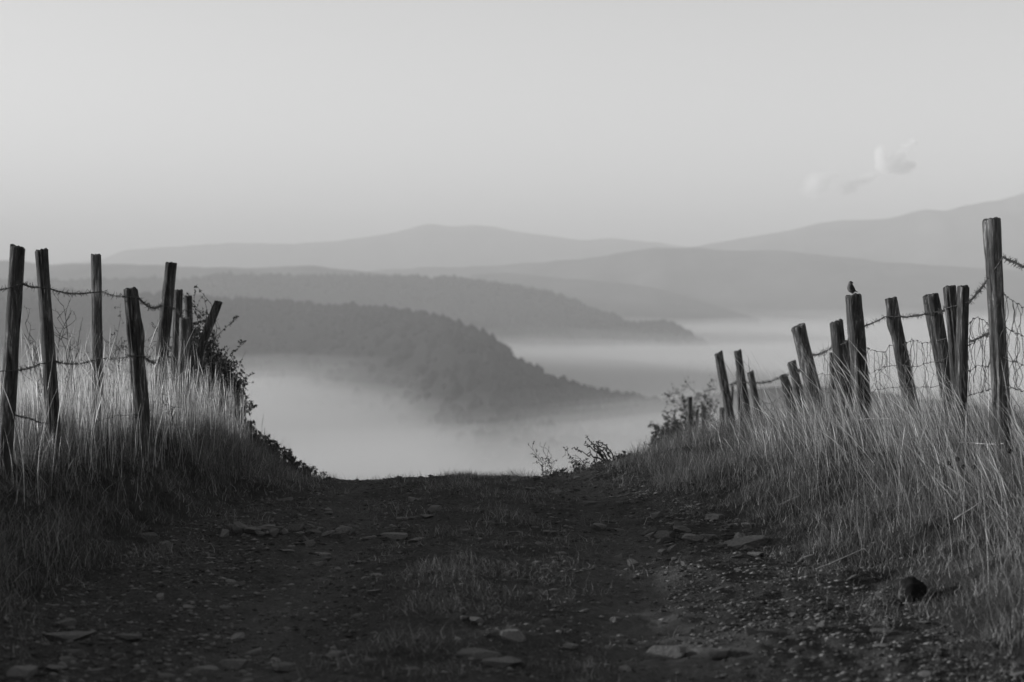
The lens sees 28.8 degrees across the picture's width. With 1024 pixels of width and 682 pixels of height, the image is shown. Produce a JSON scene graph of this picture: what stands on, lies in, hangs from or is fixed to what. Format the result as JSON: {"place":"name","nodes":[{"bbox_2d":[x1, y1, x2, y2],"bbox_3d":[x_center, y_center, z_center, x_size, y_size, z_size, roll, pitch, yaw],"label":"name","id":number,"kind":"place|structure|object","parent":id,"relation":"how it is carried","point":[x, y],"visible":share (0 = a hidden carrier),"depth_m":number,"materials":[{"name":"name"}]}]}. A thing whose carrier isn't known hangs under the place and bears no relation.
{"place":"outdoors","nodes":[
{"label":"outdoors","id":0,"kind":"place"},
{"bbox_2d":[0,260,540,289],"bbox_3d":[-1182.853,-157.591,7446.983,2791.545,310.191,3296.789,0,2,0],"label":"ridge","id":1,"kind":"structure","parent":0,"point":[67,272],"depth_m":7004.98,"materials":[{"name":"grey"}]},
{"bbox_2d":[0,298,641,476],"bbox_3d":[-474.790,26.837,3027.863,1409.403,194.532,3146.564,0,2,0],"label":"hill","id":2,"kind":"structure","parent":0,"point":[413,435],"depth_m":2539.21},
{"bbox_2d":[0,287,668,462],"bbox_3d":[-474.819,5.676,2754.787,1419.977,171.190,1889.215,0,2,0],"label":"woodland","id":3,"kind":"object","parent":2,"relation":"on","point":[602,407],"visible":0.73,"depth_m":2445.72,"materials":[{"name":"grey plant"}]},
{"bbox_2d":[0,280,731,369],"bbox_3d":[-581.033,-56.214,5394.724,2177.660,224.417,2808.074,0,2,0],"label":"second hill","id":4,"kind":"structure","parent":0,"point":[621,357],"depth_m":4756.80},
{"bbox_2d":[0,270,712,357],"bbox_3d":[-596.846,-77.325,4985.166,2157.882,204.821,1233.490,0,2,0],"label":"woodland","id":5,"kind":"object","parent":4,"relation":"on","point":[690,338],"visible":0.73,"depth_m":4934.96,"materials":[{"name":"plant"}]},
{"bbox_2d":[49,224,686,271],"bbox_3d":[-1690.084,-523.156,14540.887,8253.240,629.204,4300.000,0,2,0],"label":"mountain","id":6,"kind":"structure","parent":0,"point":[430,245],"depth_m":13560.76,"materials":[{"name":"grey"}]},
{"bbox_2d":[0,331,1023,681],"bbox_3d":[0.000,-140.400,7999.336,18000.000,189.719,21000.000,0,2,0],"label":"ground","id":7,"kind":"structure","parent":0,"point":[348,461],"depth_m":10.06,"materials":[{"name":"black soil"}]},
{"bbox_2d":[0,244,24,478],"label":"fence post","id":8,"kind":"object","parent":7,"relation":"on","point":[13,315],"visible":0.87,"depth_m":10.97,"materials":[{"name":"grey wood"}]},
{"bbox_2d":[6,665,37,679],"bbox_3d":[-1.867,1.277,7.621,0.111,0.065,0.104,1,2,29],"label":"stone","id":9,"kind":"object","parent":7,"relation":"on","point":[24,672],"visible":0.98,"depth_m":7.59,"materials":[{"name":"stone"}]},
{"bbox_2d":[35,248,61,461],"bbox_3d":[-2.716,0.190,11.711,0.171,1.475,0.091,0,2,0],"label":"fence post","id":10,"kind":"object","parent":7,"relation":"on","point":[45,310],"visible":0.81,"depth_m":11.67,"materials":[{"name":"grey wood"}]},
{"bbox_2d":[22,291,88,408],"bbox_3d":[-3.554,0.208,15.524,0.523,1.223,1.274,-1,2,-25],"label":"bare shrub","id":11,"kind":"object","parent":7,"relation":"on","point":[69,347],"visible":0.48,"depth_m":15.54,"materials":[{"name":"grey plant"}]},
{"bbox_2d":[46,664,66,670],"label":"stone","id":12,"kind":"object","parent":7,"relation":"on","point":[56,667],"visible":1,"depth_m":7.70,"materials":[{"name":"stone"}]},
{"bbox_2d":[53,618,76,626],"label":"stone","id":13,"kind":"object","parent":7,"relation":"on","point":[66,622],"visible":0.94,"depth_m":8.69,"materials":[{"name":"stone"}]},
{"bbox_2d":[59,656,78,662],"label":"stone","id":14,"kind":"object","parent":7,"relation":"on","point":[66,659],"visible":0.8,"depth_m":7.86,"materials":[{"name":"stone"}]},
{"bbox_2d":[45,631,96,640],"bbox_3d":[-1.866,1.249,8.411,0.215,0.034,0.133,0,2,-6],"label":"stone","id":15,"kind":"object","parent":7,"relation":"on","point":[73,635],"visible":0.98,"depth_m":8.38,"materials":[{"name":"stone"}]},
{"bbox_2d":[91,254,103,424],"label":"fence post","id":16,"kind":"object","parent":7,"relation":"on","point":[96,281],"visible":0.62,"depth_m":13.18,"materials":[{"name":"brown wood"}]},
{"bbox_2d":[115,633,141,639],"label":"stone","id":17,"kind":"object","parent":7,"relation":"on","point":[129,636],"visible":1,"depth_m":8.40,"materials":[{"name":"stone"}]},
{"bbox_2d":[0,320,267,503],"bbox_3d":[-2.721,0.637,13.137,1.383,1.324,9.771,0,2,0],"label":"tall grass","id":18,"kind":"structure","parent":7,"relation":"on","point":[171,394],"depth_m":13.32,"materials":[{"name":"plant"}]},
{"bbox_2d":[104,304,170,401],"bbox_3d":[-3.431,0.383,18.000,1.103,1.435,0.698,1,2,36],"label":"bare shrub","id":19,"kind":"object","parent":7,"relation":"on","point":[121,345],"visible":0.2,"depth_m":17.88,"materials":[{"name":"grey plant"}]},
{"bbox_2d":[123,287,154,465],"bbox_3d":[-2.352,0.318,12.613,0.212,1.324,0.096,0,2,0],"label":"fence post","id":20,"kind":"object","parent":7,"relation":"on","point":[135,338],"visible":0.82,"depth_m":12.58,"materials":[{"name":"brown wood"}]},
{"bbox_2d":[12,411,137,423],"bbox_3d":[-2.584,0.512,13.471,0.461,0.400,5.105,0,2,0],"label":"barbed wire","id":21,"kind":"object","parent":20,"relation":"attached to","point":[31,419],"visible":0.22,"depth_m":11.72,"materials":[{"name":"metal"}]},
{"bbox_2d":[0,354,173,372],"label":"barbed wire","id":22,"kind":"object","parent":20,"relation":"attached to","point":[87,361],"visible":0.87,"depth_m":12.55,"materials":[{"name":"metal"}]},
{"bbox_2d":[0,282,183,315],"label":"barbed wire","id":23,"kind":"object","parent":20,"relation":"attached to","point":[152,308],"visible":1,"depth_m":12.60,"materials":[{"name":"metal"}]},
{"bbox_2d":[135,532,158,542],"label":"stone","id":24,"kind":"object","parent":7,"relation":"on","point":[147,537],"visible":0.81,"depth_m":11.10,"materials":[{"name":"stone"}]},
{"bbox_2d":[153,262,176,404],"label":"fence post","id":25,"kind":"object","parent":7,"relation":"on","point":[165,316],"visible":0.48,"depth_m":15.96,"materials":[{"name":"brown wood"}]},
{"bbox_2d":[158,541,172,549],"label":"stone","id":26,"kind":"object","parent":7,"relation":"on","point":[166,543],"visible":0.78,"depth_m":10.95,"materials":[{"name":"stone"}]},
{"bbox_2d":[158,673,175,678],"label":"stone","id":27,"kind":"object","parent":7,"relation":"on","point":[166,675],"visible":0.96,"depth_m":7.45,"materials":[{"name":"stone"}]},
{"bbox_2d":[160,391,186,435],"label":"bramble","id":28,"kind":"object","parent":7,"relation":"on","point":[171,414],"visible":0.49,"depth_m":13.64,"materials":[{"name":"grey plant"}]},
{"bbox_2d":[170,289,182,413],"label":"fence post","id":29,"kind":"object","parent":7,"relation":"on","point":[178,299],"visible":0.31,"depth_m":16.87,"materials":[{"name":"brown wood"}]},
{"bbox_2d":[177,317,190,418],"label":"fence post","id":30,"kind":"object","parent":7,"relation":"on","point":[184,330],"visible":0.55,"depth_m":15.27,"materials":[{"name":"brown wood"}]},
{"bbox_2d":[184,295,194,340],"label":"fence post","id":31,"kind":"object","parent":7,"relation":"on","point":[188,302],"visible":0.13,"depth_m":17.97,"materials":[{"name":"grey wood"}]},
{"bbox_2d":[184,665,217,674],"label":"stone","id":32,"kind":"object","parent":7,"relation":"on","point":[205,669],"visible":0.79,"depth_m":7.65,"materials":[{"name":"stone"}]},
{"bbox_2d":[189,300,221,386],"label":"fence post","id":33,"kind":"object","parent":7,"relation":"on","point":[208,328],"visible":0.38,"depth_m":16.88,"materials":[{"name":"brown wood"}]},
{"bbox_2d":[168,285,257,433],"bbox_3d":[-2.712,0.343,17.777,0.852,1.695,2.358,0,2,-9],"label":"thorn bush","id":34,"kind":"object","parent":7,"relation":"on","point":[221,363],"visible":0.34,"depth_m":17.28,"materials":[{"name":"black plant"}]},
{"bbox_2d":[219,659,248,669],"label":"stone","id":35,"kind":"object","parent":7,"relation":"on","point":[235,664],"visible":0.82,"depth_m":7.98,"materials":[{"name":"stone"}]},
{"bbox_2d":[231,525,242,533],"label":"stone","id":36,"kind":"object","parent":7,"relation":"on","point":[237,529],"visible":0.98,"depth_m":11.48,"materials":[{"name":"stone"}]},
{"bbox_2d":[230,632,244,640],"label":"stone","id":37,"kind":"object","parent":7,"relation":"on","point":[239,636],"visible":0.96,"depth_m":8.72,"materials":[{"name":"stone"}]},
{"bbox_2d":[244,527,260,532],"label":"stone","id":38,"kind":"object","parent":7,"relation":"on","point":[249,529],"visible":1,"depth_m":11.47,"materials":[{"name":"stone"}]},
{"bbox_2d":[245,647,261,654],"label":"stone","id":39,"kind":"object","parent":7,"relation":"on","point":[257,651],"visible":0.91,"depth_m":8.52,"materials":[{"name":"stone"}]},
{"bbox_2d":[234,420,326,475],"bbox_3d":[-2.035,0.992,17.114,0.860,0.610,1.439,0,2,0],"label":"scrub","id":40,"kind":"object","parent":7,"relation":"on","point":[289,454],"visible":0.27,"depth_m":16.98,"materials":[{"name":"black plant"}]},
{"bbox_2d":[271,662,303,672],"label":"stone","id":41,"kind":"object","parent":7,"relation":"on","point":[284,667],"visible":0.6,"depth_m":7.80,"materials":[{"name":"stone"}]},
{"bbox_2d":[285,524,304,531],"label":"stone","id":42,"kind":"object","parent":7,"relation":"on","point":[295,527],"visible":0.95,"depth_m":11.65,"materials":[{"name":"stone"}]},
{"bbox_2d":[327,532,340,538],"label":"stone","id":43,"kind":"object","parent":7,"relation":"on","point":[333,535],"visible":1,"depth_m":11.56,"materials":[{"name":"stone"}]},
{"bbox_2d":[324,650,344,657],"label":"stone","id":44,"kind":"object","parent":7,"relation":"on","point":[331,654],"visible":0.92,"depth_m":7.91,"materials":[{"name":"stone"}]},
{"bbox_2d":[335,526,351,533],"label":"stone","id":45,"kind":"object","parent":7,"relation":"on","point":[345,529],"visible":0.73,"depth_m":11.73,"materials":[{"name":"stone"}]},
{"bbox_2d":[363,658,378,664],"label":"stone","id":46,"kind":"object","parent":7,"relation":"on","point":[370,661],"visible":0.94,"depth_m":7.69,"materials":[{"name":"stone"}]},
{"bbox_2d":[380,532,407,538],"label":"stone","id":47,"kind":"object","parent":7,"relation":"on","point":[394,535],"visible":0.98,"depth_m":11.51,"materials":[{"name":"stone"}]},
{"bbox_2d":[428,505,441,512],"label":"stone","id":48,"kind":"object","parent":7,"relation":"on","point":[433,508],"visible":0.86,"depth_m":12.33,"materials":[{"name":"stone"}]},
{"bbox_2d":[469,617,484,623],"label":"stone","id":49,"kind":"object","parent":7,"relation":"on","point":[477,620],"visible":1,"depth_m":8.55,"materials":[{"name":"stone"}]},
{"bbox_2d":[454,648,501,658],"bbox_3d":[-0.136,1.249,7.906,0.190,0.041,0.133,0,2,-9],"label":"stone","id":50,"kind":"object","parent":7,"relation":"on","point":[477,653],"visible":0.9,"depth_m":7.88,"materials":[{"name":"stone"}]},
{"bbox_2d":[482,656,522,667],"bbox_3d":[-0.034,1.261,7.827,0.148,0.028,0.150,1,2,22],"label":"stone","id":51,"kind":"object","parent":7,"relation":"on","point":[501,661],"visible":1,"depth_m":7.78,"materials":[{"name":"stone"}]},
{"bbox_2d":[12,459,999,681],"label":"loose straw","id":52,"kind":"object","parent":7,"relation":"on","point":[501,538],"visible":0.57,"depth_m":10.17,"materials":[{"name":"plant"}]},
{"bbox_2d":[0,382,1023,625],"bbox_3d":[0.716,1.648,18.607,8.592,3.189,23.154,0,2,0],"label":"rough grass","id":53,"kind":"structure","parent":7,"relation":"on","point":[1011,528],"depth_m":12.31,"materials":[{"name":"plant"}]},
{"bbox_2d":[500,629,526,642],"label":"stone","id":54,"kind":"object","parent":7,"relation":"on","point":[516,635],"visible":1,"depth_m":8.22,"materials":[{"name":"stone"}]},
{"bbox_2d":[528,441,558,474],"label":"weed","id":55,"kind":"object","parent":7,"relation":"on","point":[548,460],"visible":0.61,"depth_m":16.29,"materials":[{"name":"grey plant"}]},
{"bbox_2d":[562,643,577,649],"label":"stone","id":56,"kind":"object","parent":7,"relation":"on","point":[571,646],"visible":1,"depth_m":8.25,"materials":[{"name":"stone"}]},
{"bbox_2d":[555,446,603,473],"bbox_3d":[0.532,1.020,16.187,0.402,0.349,0.336,1,2,22],"label":"weed","id":57,"kind":"object","parent":7,"relation":"on","point":[576,462],"visible":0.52,"depth_m":16.18,"materials":[{"name":"black plant"}]},
{"bbox_2d":[552,459,615,474],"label":"scrub","id":58,"kind":"object","parent":7,"relation":"on","point":[575,468],"visible":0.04,"depth_m":16.43,"materials":[{"name":"black plant"}]},
{"bbox_2d":[571,435,615,464],"bbox_3d":[0.690,0.931,16.305,0.403,0.321,0.302,0,2,0],"label":"bramble","id":59,"kind":"object","parent":7,"relation":"on","point":[599,451],"visible":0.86,"depth_m":16.34,"materials":[{"name":"black plant"}]},
{"bbox_2d":[592,523,606,530],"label":"stone","id":60,"kind":"object","parent":7,"relation":"on","point":[600,526],"visible":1,"depth_m":12.05,"materials":[{"name":"stone"}]},
{"bbox_2d":[627,559,638,566],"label":"stone","id":61,"kind":"object","parent":7,"relation":"on","point":[630,562],"visible":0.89,"depth_m":10.70,"materials":[{"name":"stone"}]},
{"bbox_2d":[641,526,656,535],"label":"stone","id":62,"kind":"object","parent":7,"relation":"on","point":[650,530],"visible":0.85,"depth_m":11.81,"materials":[{"name":"stone"}]},
{"bbox_2d":[650,511,663,518],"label":"stone","id":63,"kind":"object","parent":7,"relation":"on","point":[656,515],"visible":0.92,"depth_m":12.20,"materials":[{"name":"stone"}]},
{"bbox_2d":[643,646,686,658],"bbox_3d":[0.641,1.290,8.228,0.172,0.078,0.133,1,2,19],"label":"stone","id":64,"kind":"object","parent":7,"relation":"on","point":[669,652],"visible":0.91,"depth_m":8.17,"materials":[{"name":"stone"}]},
{"bbox_2d":[654,530,675,538],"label":"stone","id":65,"kind":"object","parent":7,"relation":"on","point":[659,534],"visible":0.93,"depth_m":11.63,"materials":[{"name":"stone"}]},
{"bbox_2d":[647,407,686,445],"bbox_3d":[2.862,2.163,34.035,1.186,2.063,1.389,0,2,0],"label":"hedge clump","id":66,"kind":"object","parent":7,"relation":"on","point":[665,424],"visible":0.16,"depth_m":33.94,"materials":[{"name":"grey plant"}]},
{"bbox_2d":[673,525,691,532],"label":"stone","id":67,"kind":"object","parent":7,"relation":"on","point":[681,528],"visible":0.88,"depth_m":11.85,"materials":[{"name":"stone"}]},
{"bbox_2d":[687,397,691,438],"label":"fence post","id":68,"kind":"object","parent":7,"relation":"on","point":[689,404],"visible":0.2,"depth_m":30.51,"materials":[{"name":"grey wood"}]},
{"bbox_2d":[661,376,718,439],"bbox_3d":[3.105,1.791,32.935,1.308,2.468,1.354,1,2,35],"label":"bush","id":69,"kind":"object","parent":7,"relation":"on","point":[684,401],"visible":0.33,"depth_m":33.09,"materials":[{"name":"grey plant"}]},
{"bbox_2d":[681,533,703,541],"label":"stone","id":70,"kind":"object","parent":7,"relation":"on","point":[692,537],"visible":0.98,"depth_m":11.53,"materials":[{"name":"stone"}]},
{"bbox_2d":[695,647,729,659],"bbox_3d":[0.814,1.267,8.084,0.144,0.046,0.128,0,2,3],"label":"stone","id":71,"kind":"object","parent":7,"relation":"on","point":[715,653],"visible":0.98,"depth_m":8.03,"materials":[{"name":"stone"}]},
{"bbox_2d":[704,513,724,521],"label":"stone","id":72,"kind":"object","parent":7,"relation":"on","point":[714,517],"visible":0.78,"depth_m":12.32,"materials":[{"name":"stone"}]},
{"bbox_2d":[714,350,736,430],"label":"fence post","id":73,"kind":"object","parent":7,"relation":"on","point":[723,381],"visible":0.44,"depth_m":24.39,"materials":[{"name":"grey wood"}]},
{"bbox_2d":[736,371,742,424],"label":"fence post","id":74,"kind":"object","parent":7,"relation":"on","point":[738,398],"visible":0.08,"depth_m":24.20,"materials":[{"name":"grey wood"}]},
{"bbox_2d":[734,349,751,422],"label":"fence post","id":75,"kind":"object","parent":7,"relation":"on","point":[740,370],"visible":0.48,"depth_m":22.98,"materials":[{"name":"grey wood"}]},
{"bbox_2d":[723,535,767,548],"bbox_3d":[1.328,1.175,11.410,0.301,0.080,0.136,-13,11,-14],"label":"stone","id":76,"kind":"object","parent":7,"relation":"on","point":[752,541],"visible":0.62,"depth_m":11.38,"materials":[{"name":"stone"}]},
{"bbox_2d":[745,626,758,634],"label":"stone","id":77,"kind":"object","parent":7,"relation":"on","point":[750,630],"visible":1,"depth_m":8.41,"materials":[{"name":"stone"}]},
{"bbox_2d":[747,370,760,418],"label":"fence post","id":78,"kind":"object","parent":7,"relation":"on","point":[753,386],"visible":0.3,"depth_m":22.39,"materials":[{"name":"grey wood"}]},
{"bbox_2d":[779,373,797,422],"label":"fence post","id":79,"kind":"object","parent":7,"relation":"on","point":[786,382],"visible":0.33,"depth_m":19.99,"materials":[{"name":"grey wood"}]},
{"bbox_2d":[788,645,806,651],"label":"stone","id":80,"kind":"object","parent":7,"relation":"on","point":[796,647],"visible":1,"depth_m":8.04,"materials":[{"name":"stone"}]},
{"bbox_2d":[787,360,810,422],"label":"fence post","id":81,"kind":"object","parent":7,"relation":"on","point":[792,368],"visible":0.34,"depth_m":19.49,"materials":[{"name":"grey wood"}]},
{"bbox_2d":[791,323,828,422],"bbox_3d":[2.629,0.480,17.222,0.435,1.273,0.160,0,2,0],"label":"fence post","id":82,"kind":"object","parent":7,"relation":"on","point":[799,333],"visible":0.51,"depth_m":17.16,"materials":[{"name":"grey wood"}]},
{"bbox_2d":[816,620,826,628],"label":"stone","id":83,"kind":"object","parent":7,"relation":"on","point":[822,623],"visible":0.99,"depth_m":8.55,"materials":[{"name":"stone"}]},
{"bbox_2d":[829,352,837,419],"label":"fence post","id":84,"kind":"object","parent":7,"relation":"on","point":[831,381],"visible":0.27,"depth_m":16.40,"materials":[{"name":"grey wood"}]},
{"bbox_2d":[830,319,852,426],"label":"fence post","id":85,"kind":"object","parent":7,"relation":"on","point":[837,336],"visible":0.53,"depth_m":15.67,"materials":[{"name":"grey wood"}]},
{"bbox_2d":[845,340,853,414],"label":"fence post","id":86,"kind":"object","parent":7,"relation":"on","point":[848,353],"visible":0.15,"depth_m":16.30,"materials":[{"name":"grey wood"}]},
{"bbox_2d":[845,293,871,426],"bbox_3d":[2.598,0.309,14.815,0.240,1.334,0.157,0,2,0],"label":"fence post","id":87,"kind":"object","parent":7,"relation":"on","point":[855,324],"visible":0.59,"depth_m":14.75,"materials":[{"name":"grey wood"}]},
{"bbox_2d":[847,281,856,293],"bbox_3d":[2.531,-0.398,14.795,0.082,0.094,0.047,0,2,0],"label":"bird","id":88,"kind":"object","parent":87,"relation":"on","point":[851,288],"visible":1,"depth_m":14.78},
{"bbox_2d":[754,292,1023,425],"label":"wire netting","id":89,"kind":"object","parent":87,"relation":"attached to","point":[970,350],"visible":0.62,"depth_m":13.18,"materials":[{"name":"metal"}]},
{"bbox_2d":[873,643,889,647],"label":"stone","id":90,"kind":"object","parent":7,"relation":"on","point":[882,645],"visible":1,"depth_m":8.11,"materials":[{"name":"stone"}]},
{"bbox_2d":[869,628,898,634],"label":"stone","id":91,"kind":"object","parent":7,"relation":"on","point":[885,630],"visible":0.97,"depth_m":8.49,"materials":[{"name":"stone"}]},
{"bbox_2d":[792,573,992,625],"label":"short grass","id":92,"kind":"structure","parent":7,"relation":"on","point":[892,612],"depth_m":9.01,"materials":[{"name":"plant"}]},
{"bbox_2d":[885,296,921,425],"bbox_3d":[2.827,0.306,14.217,0.334,1.248,0.110,0,2,0],"label":"fence post","id":93,"kind":"object","parent":7,"relation":"on","point":[895,328],"visible":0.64,"depth_m":14.17,"materials":[{"name":"grey wood"}]},
{"bbox_2d":[898,577,927,602],"bbox_3d":[1.868,1.164,9.289,0.138,0.133,0.152,0,2,0],"label":"stone","id":94,"kind":"object","parent":7,"relation":"on","point":[911,586],"visible":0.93,"depth_m":9.24,"materials":[{"name":"stone"}]},
{"bbox_2d":[917,670,932,678],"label":"stone","id":95,"kind":"object","parent":7,"relation":"on","point":[924,673],"visible":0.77,"depth_m":7.58,"materials":[{"name":"stone"}]},
{"bbox_2d":[922,293,953,438],"bbox_3d":[2.922,0.327,13.315,0.356,1.297,0.125,0,2,0],"label":"fence post","id":96,"kind":"object","parent":7,"relation":"on","point":[935,324],"visible":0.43,"depth_m":13.26,"materials":[{"name":"grey wood"}]},
{"bbox_2d":[943,285,969,454],"bbox_3d":[2.851,0.311,12.716,0.208,1.339,0.093,0,2,0],"label":"fence post","id":97,"kind":"object","parent":7,"relation":"on","point":[950,295],"visible":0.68,"depth_m":12.67,"materials":[{"name":"grey wood"}]},
{"bbox_2d":[953,285,968,455],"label":"fence post","id":98,"kind":"object","parent":7,"relation":"on","point":[961,345],"visible":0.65,"depth_m":12.58,"materials":[{"name":"grey wood"}]},
{"bbox_2d":[982,217,1012,472],"bbox_3d":[2.820,0.165,11.510,0.212,1.761,0.112,0,2,0],"label":"fence post","id":99,"kind":"object","parent":7,"relation":"on","point":[992,236],"visible":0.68,"depth_m":11.47,"materials":[{"name":"grey wood"}]},
{"bbox_2d":[729,253,1023,385],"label":"barbed wire","id":100,"kind":"object","parent":99,"relation":"attached to","point":[977,292],"visible":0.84,"depth_m":13.32,"materials":[{"name":"metal"}]},
{"bbox_2d":[966,328,988,343],"bbox_3d":[2.818,-0.027,12.004,0.056,0.119,1.011,0,2,6],"label":"barbed wire","id":101,"kind":"object","parent":99,"relation":"attached to","point":[978,337],"visible":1,"depth_m":11.98,"materials":[{"name":"metal"}]},
{"bbox_2d":[1009,671,1023,679],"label":"stone","id":102,"kind":"object","parent":7,"relation":"on","point":[1019,674],"visible":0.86,"depth_m":7.50,"materials":[{"name":"stone"}]},
{"bbox_2d":[0,390,1023,681],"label":"short grass","id":103,"kind":"structure","parent":0,"point":[680,470],"depth_m":11.51,"materials":[{"name":"black plant"}]},
{"bbox_2d":[0,0,1023,263],"label":"sky","id":104,"kind":"structure","parent":0,"point":[125,124],"materials":[{"name":"grey"}]},
{"bbox_2d":[470,273,779,339],"bbox_3d":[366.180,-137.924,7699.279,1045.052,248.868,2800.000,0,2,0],"label":"ridge","id":105,"kind":"structure","parent":0,"point":[696,317],"depth_m":7020.86,"materials":[{"name":"grey"}]},
{"bbox_2d":[368,247,1023,332],"bbox_3d":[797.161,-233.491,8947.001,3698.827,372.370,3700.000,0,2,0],"label":"ridge","id":106,"kind":"structure","parent":0,"point":[777,290],"depth_m":8208.55,"materials":[{"name":"grey"}]},
{"bbox_2d":[629,385,1021,447],"bbox_3d":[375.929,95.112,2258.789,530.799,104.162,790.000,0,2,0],"label":"spur hill","id":107,"kind":"structure","parent":0,"point":[649,413],"depth_m":2087.87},
{"bbox_2d":[681,330,1023,584],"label":"tall grass","id":108,"kind":"structure","parent":0,"point":[912,420],"depth_m":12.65,"materials":[{"name":"plant"}]},
{"bbox_2d":[697,193,1023,269],"bbox_3d":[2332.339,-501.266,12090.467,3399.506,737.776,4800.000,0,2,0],"label":"mountain","id":109,"kind":"structure","parent":0,"point":[953,237],"depth_m":11307.72,"materials":[{"name":"grey"}]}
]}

